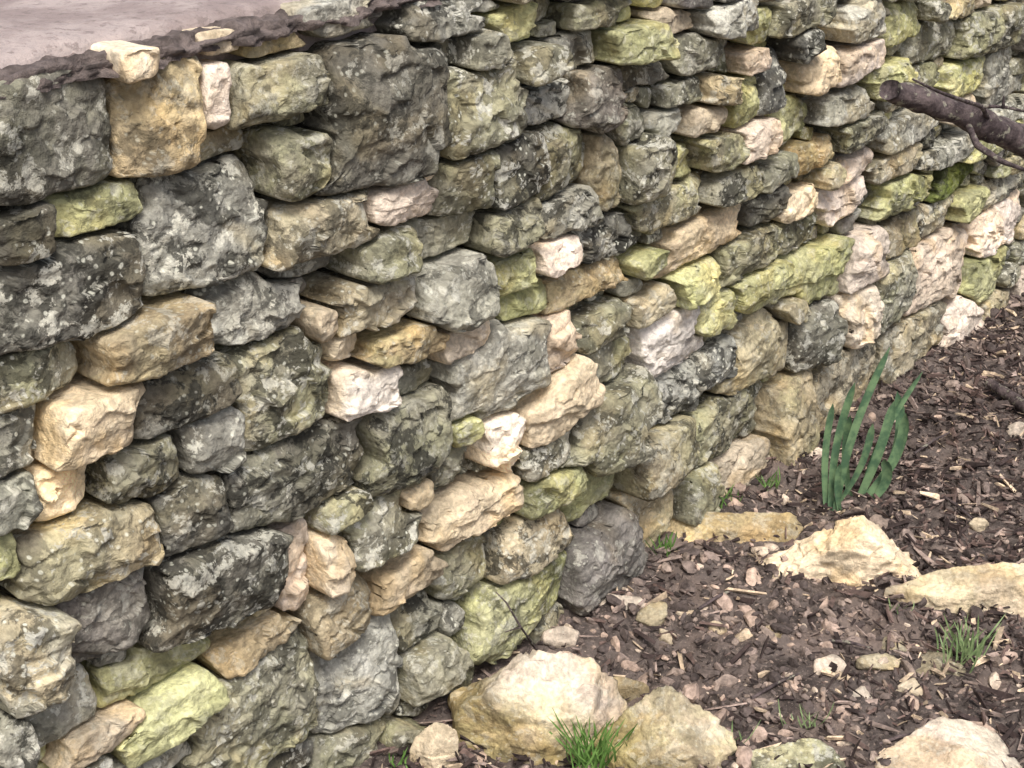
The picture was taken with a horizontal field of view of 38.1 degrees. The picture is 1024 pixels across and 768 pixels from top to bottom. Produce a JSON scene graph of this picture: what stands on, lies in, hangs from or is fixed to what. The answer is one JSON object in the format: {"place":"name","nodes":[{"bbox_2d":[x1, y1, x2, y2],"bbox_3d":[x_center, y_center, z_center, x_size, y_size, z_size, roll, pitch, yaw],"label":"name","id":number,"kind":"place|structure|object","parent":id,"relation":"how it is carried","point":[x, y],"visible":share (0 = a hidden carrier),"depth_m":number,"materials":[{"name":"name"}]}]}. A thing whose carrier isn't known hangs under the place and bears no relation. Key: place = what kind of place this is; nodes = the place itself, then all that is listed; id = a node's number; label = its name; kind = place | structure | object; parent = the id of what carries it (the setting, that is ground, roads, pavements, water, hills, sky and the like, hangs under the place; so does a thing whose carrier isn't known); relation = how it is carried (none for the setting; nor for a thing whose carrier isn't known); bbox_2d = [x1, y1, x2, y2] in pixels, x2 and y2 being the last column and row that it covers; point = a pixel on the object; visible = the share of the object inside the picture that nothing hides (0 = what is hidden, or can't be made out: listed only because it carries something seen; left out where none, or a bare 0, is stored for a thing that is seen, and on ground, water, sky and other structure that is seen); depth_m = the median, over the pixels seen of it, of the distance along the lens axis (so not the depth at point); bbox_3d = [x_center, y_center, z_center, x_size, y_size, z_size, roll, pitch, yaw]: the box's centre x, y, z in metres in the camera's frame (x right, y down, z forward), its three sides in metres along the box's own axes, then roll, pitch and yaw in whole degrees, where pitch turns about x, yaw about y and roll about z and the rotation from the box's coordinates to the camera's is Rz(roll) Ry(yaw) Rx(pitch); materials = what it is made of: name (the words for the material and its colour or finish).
{"place":"outdoors","nodes":[
{"label":"outdoors","id":0,"kind":"place"},
{"bbox_2d":[0,0,492,68],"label":"paved terrace","id":1,"kind":"structure","parent":0,"point":[32,31],"depth_m":1.83,"materials":[{"name":"grey stone"}]},
{"bbox_2d":[348,290,1023,767],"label":"ground","id":2,"kind":"structure","parent":0,"point":[776,656],"depth_m":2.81,"materials":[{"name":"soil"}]},
{"bbox_2d":[389,747,408,767],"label":"grass tuft","id":3,"kind":"object","parent":2,"relation":"on","point":[401,760],"visible":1,"depth_m":2.43,"materials":[{"name":"green plant"}]},
{"bbox_2d":[109,40,729,660],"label":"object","id":4,"kind":"object","parent":2,"relation":"on","point":[457,246],"depth_m":2.36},
{"bbox_2d":[409,722,458,767],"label":"limestone boulder","id":5,"kind":"object","parent":2,"relation":"on","point":[435,745],"visible":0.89,"depth_m":2.43,"materials":[{"name":"beige stone"}]},
{"bbox_2d":[0,0,1023,767],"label":"dry stone wall","id":6,"kind":"structure","parent":2,"relation":"on","point":[278,488],"depth_m":2.26,"materials":[{"name":"stone"}]},
{"bbox_2d":[0,0,441,98],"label":"mortar bedding","id":7,"kind":"object","parent":6,"relation":"on","point":[179,45],"visible":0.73,"depth_m":1.80,"materials":[{"name":"grey stone"}]},
{"bbox_2d":[496,591,537,650],"bbox_3d":[0.008,0.435,2.592,0.052,0.220,0.189,6,26,12],"label":"dry twig","id":8,"kind":"object","parent":2,"relation":"on","point":[526,635],"visible":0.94,"depth_m":2.51,"materials":[{"name":"brown wood"}]},
{"bbox_2d":[447,649,628,765],"bbox_3d":[0.056,0.610,2.502,0.341,0.306,0.160,-2,25,-5],"label":"limestone boulder","id":9,"kind":"object","parent":2,"relation":"on","point":[504,713],"visible":0.8,"depth_m":2.45,"materials":[{"name":"beige stone"}]},
{"bbox_2d":[540,626,579,647],"bbox_3d":[0.090,0.478,2.757,0.074,0.055,0.045,2,25,4],"label":"loose stone","id":10,"kind":"object","parent":2,"relation":"on","point":[555,637],"visible":0.84,"depth_m":2.74,"materials":[{"name":"stone"}]},
{"bbox_2d":[549,708,636,767],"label":"grass tuft","id":11,"kind":"object","parent":2,"relation":"on","point":[582,756],"visible":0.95,"depth_m":2.41,"materials":[{"name":"green plant"}]},
{"bbox_2d":[599,593,644,609],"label":"loose stone","id":12,"kind":"object","parent":2,"relation":"on","point":[636,600],"visible":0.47,"depth_m":2.85,"materials":[{"name":"stone"}]},
{"bbox_2d":[613,676,649,702],"bbox_3d":[0.206,0.550,2.626,0.076,0.071,0.035,0,25,0],"label":"loose stone","id":13,"kind":"object","parent":2,"relation":"on","point":[628,688],"visible":0.51,"depth_m":2.61,"materials":[{"name":"stone"}]},
{"bbox_2d":[635,601,667,626],"bbox_3d":[0.269,0.450,2.824,0.053,0.055,0.066,19,31,35],"label":"loose stone","id":14,"kind":"object","parent":2,"relation":"on","point":[653,614],"visible":0.88,"depth_m":2.81,"materials":[{"name":"stone"}]},
{"bbox_2d":[644,530,676,556],"bbox_3d":[0.303,0.327,3.007,0.061,0.063,0.074,6,26,13],"label":"grass tuft","id":15,"kind":"object","parent":2,"relation":"on","point":[670,545],"visible":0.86,"depth_m":3.01,"materials":[{"name":"green plant"}]},
{"bbox_2d":[591,685,737,767],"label":"limestone boulder","id":16,"kind":"object","parent":2,"relation":"on","point":[674,728],"visible":0.97,"depth_m":2.41,"materials":[{"name":"beige stone"}]},
{"bbox_2d":[659,628,676,644],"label":"loose stone","id":17,"kind":"object","parent":2,"relation":"on","point":[667,638],"visible":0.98,"depth_m":2.76,"materials":[{"name":"stone"}]},
{"bbox_2d":[676,610,693,615],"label":"loose stone","id":18,"kind":"object","parent":2,"relation":"on","point":[681,613],"visible":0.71,"depth_m":2.82,"materials":[{"name":"stone"}]},
{"bbox_2d":[360,292,1023,767],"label":"soil crumbs","id":19,"kind":"object","parent":2,"relation":"on","point":[780,622],"visible":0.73,"depth_m":2.81,"materials":[{"name":"brown soil"}]},
{"bbox_2d":[386,335,1023,767],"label":"limestone gravel","id":20,"kind":"structure","parent":2,"relation":"on","point":[744,755],"depth_m":2.76,"materials":[{"name":"beige gravel"}]},
{"bbox_2d":[708,621,726,634],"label":"loose stone","id":21,"kind":"object","parent":2,"relation":"on","point":[722,629],"visible":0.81,"depth_m":2.78,"materials":[{"name":"stone"}]},
{"bbox_2d":[719,485,742,508],"bbox_3d":[0.456,0.246,3.181,0.073,0.061,0.066,19,31,35],"label":"grass tuft","id":22,"kind":"object","parent":2,"relation":"on","point":[731,488],"visible":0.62,"depth_m":3.18,"materials":[{"name":"green plant"}]},
{"bbox_2d":[667,511,803,543],"bbox_3d":[0.455,0.327,3.117,0.308,0.130,0.126,0,25,0],"label":"limestone boulder","id":23,"kind":"object","parent":2,"relation":"on","point":[746,526],"visible":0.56,"depth_m":3.07,"materials":[{"name":"beige stone"}]},
{"bbox_2d":[735,628,752,641],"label":"loose stone","id":24,"kind":"object","parent":2,"relation":"on","point":[746,633],"visible":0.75,"depth_m":2.76,"materials":[{"name":"stone"}]},
{"bbox_2d":[728,720,760,743],"bbox_3d":[0.358,0.586,2.459,0.108,0.056,0.038,3,25,6],"label":"grass tuft","id":25,"kind":"object","parent":2,"relation":"on","point":[740,737],"visible":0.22,"depth_m":2.46,"materials":[{"name":"green plant"}]},
{"bbox_2d":[755,467,779,489],"bbox_3d":[0.564,0.209,3.266,0.052,0.056,0.046,9,26,18],"label":"grass tuft","id":26,"kind":"object","parent":2,"relation":"on","point":[768,482],"visible":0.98,"depth_m":3.27,"materials":[{"name":"green plant"}]},
{"bbox_2d":[766,625,781,637],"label":"loose stone","id":27,"kind":"object","parent":2,"relation":"on","point":[777,635],"visible":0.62,"depth_m":2.75,"materials":[{"name":"stone"}]},
{"bbox_2d":[751,738,845,767],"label":"limestone boulder","id":28,"kind":"object","parent":2,"relation":"on","point":[817,753],"visible":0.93,"depth_m":2.41,"materials":[{"name":"beige stone"}]},
{"bbox_2d":[778,699,833,729],"bbox_3d":[0.494,0.560,2.497,0.091,0.072,0.044,0,25,1],"label":"grass tuft","id":29,"kind":"object","parent":2,"relation":"on","point":[814,720],"visible":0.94,"depth_m":2.50,"materials":[{"name":"green plant"}]},
{"bbox_2d":[812,654,845,674],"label":"loose stone","id":30,"kind":"object","parent":2,"relation":"on","point":[819,665],"visible":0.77,"depth_m":2.67,"materials":[{"name":"stone"}]},
{"bbox_2d":[759,515,920,586],"bbox_3d":[0.695,0.453,3.016,0.504,0.417,0.128,1,25,3],"label":"limestone boulder","id":31,"kind":"object","parent":2,"relation":"on","point":[853,551],"visible":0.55,"depth_m":2.93,"materials":[{"name":"beige stone"}]},
{"bbox_2d":[835,672,853,679],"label":"loose stone","id":32,"kind":"object","parent":2,"relation":"on","point":[840,678],"visible":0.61,"depth_m":2.64,"materials":[{"name":"stone"}]},
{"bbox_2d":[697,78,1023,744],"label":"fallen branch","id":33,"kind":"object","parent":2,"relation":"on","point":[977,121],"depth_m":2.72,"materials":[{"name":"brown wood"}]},
{"bbox_2d":[852,686,872,698],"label":"loose stone","id":34,"kind":"object","parent":2,"relation":"on","point":[862,691],"visible":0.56,"depth_m":2.58,"materials":[{"name":"stone"}]},
{"bbox_2d":[821,347,922,510],"bbox_3d":[0.760,0.089,3.125,0.207,0.393,0.075,-1,25,-2],"label":"daffodil plant","id":35,"kind":"object","parent":2,"relation":"on","point":[847,430],"visible":0.92,"depth_m":3.14,"materials":[{"name":"green plant"}]},
{"bbox_2d":[856,653,900,670],"bbox_3d":[0.665,0.512,2.688,0.084,0.038,0.043,2,25,4],"label":"loose stone","id":36,"kind":"object","parent":2,"relation":"on","point":[864,662],"visible":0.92,"depth_m":2.68,"materials":[{"name":"stone"}]},
{"bbox_2d":[881,637,906,651],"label":"loose stone","id":37,"kind":"object","parent":2,"relation":"on","point":[902,647],"visible":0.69,"depth_m":2.73,"materials":[{"name":"stone"}]},
{"bbox_2d":[888,598,913,613],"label":"grass tuft","id":38,"kind":"object","parent":2,"relation":"on","point":[889,605],"visible":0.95,"depth_m":2.82,"materials":[{"name":"green plant"}]},
{"bbox_2d":[896,678,922,695],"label":"loose stone","id":39,"kind":"object","parent":2,"relation":"on","point":[909,684],"visible":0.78,"depth_m":2.61,"materials":[{"name":"stone"}]},
{"bbox_2d":[915,647,965,675],"bbox_3d":[0.767,0.522,2.678,0.093,0.048,0.104,19,31,35],"label":"loose stone","id":40,"kind":"object","parent":2,"relation":"on","point":[932,656],"visible":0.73,"depth_m":2.67,"materials":[{"name":"stone"}]},
{"bbox_2d":[872,716,1021,767],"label":"limestone boulder","id":41,"kind":"object","parent":2,"relation":"on","point":[942,742],"visible":0.99,"depth_m":2.42,"materials":[{"name":"beige stone"}]},
{"bbox_2d":[884,562,1023,617],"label":"limestone boulder","id":42,"kind":"object","parent":2,"relation":"on","point":[965,588],"visible":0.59,"depth_m":2.86,"materials":[{"name":"beige stone"}]},
{"bbox_2d":[934,615,1004,672],"bbox_3d":[0.822,0.468,2.668,0.123,0.094,0.085,6,26,12],"label":"grass tuft","id":43,"kind":"object","parent":2,"relation":"on","point":[969,652],"visible":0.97,"depth_m":2.67,"materials":[{"name":"green plant"}]},
{"bbox_2d":[968,517,988,531],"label":"loose stone","id":44,"kind":"object","parent":2,"relation":"on","point":[978,524],"visible":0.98,"depth_m":3.13,"materials":[{"name":"stone"}]},
{"bbox_2d":[985,379,1023,413],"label":"fallen branch","id":45,"kind":"object","parent":2,"relation":"on","point":[1015,399],"visible":1,"depth_m":3.65,"materials":[{"name":"wood"}]},
{"bbox_2d":[1007,422,1023,437],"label":"loose stone","id":46,"kind":"object","parent":2,"relation":"on","point":[1016,428],"visible":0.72,"depth_m":3.51,"materials":[{"name":"stone"}]}
]}

